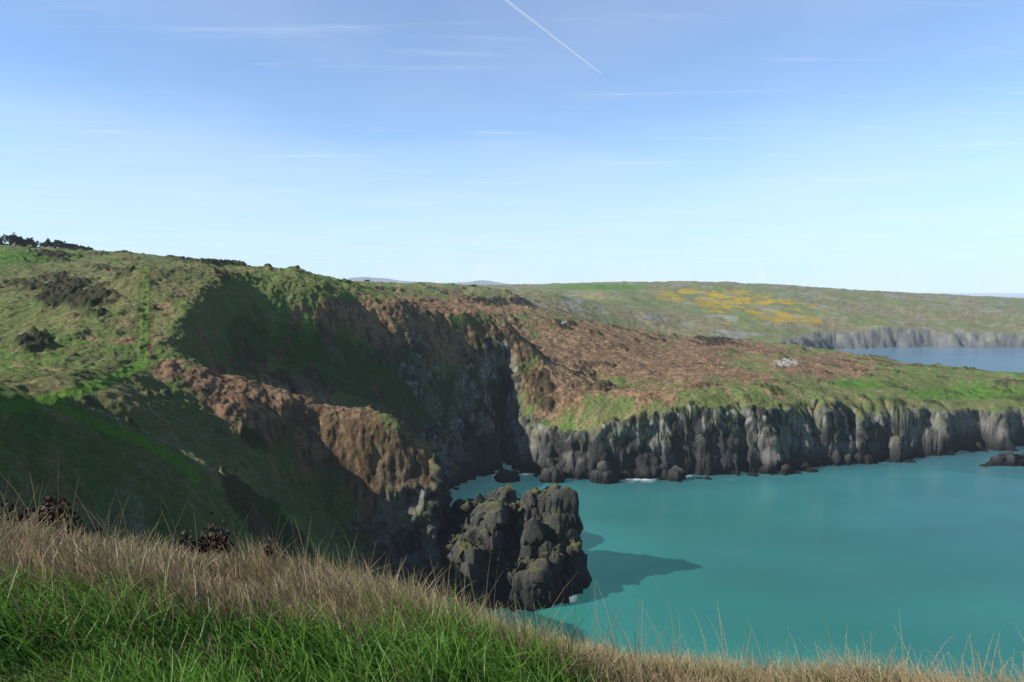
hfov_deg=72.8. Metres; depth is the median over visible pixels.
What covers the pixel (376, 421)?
terrain
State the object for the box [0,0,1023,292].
sky
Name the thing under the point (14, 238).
skyline hedge
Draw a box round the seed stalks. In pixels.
[0,459,1023,681]
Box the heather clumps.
[0,491,312,576]
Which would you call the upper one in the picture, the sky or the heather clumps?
the sky
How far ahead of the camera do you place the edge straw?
5.46 m
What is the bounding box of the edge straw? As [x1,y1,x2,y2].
[0,509,1022,681]
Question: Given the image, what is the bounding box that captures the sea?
[429,293,1023,681]
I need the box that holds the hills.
[347,277,505,284]
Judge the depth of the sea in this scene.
91.28 m
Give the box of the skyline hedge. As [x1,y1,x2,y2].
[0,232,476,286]
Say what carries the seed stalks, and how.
on the terrain at (376, 421)
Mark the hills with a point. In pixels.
(482, 282)
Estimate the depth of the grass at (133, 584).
3.46 m
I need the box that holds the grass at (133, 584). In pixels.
[0,502,1023,681]
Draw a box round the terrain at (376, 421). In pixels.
[0,243,1023,681]

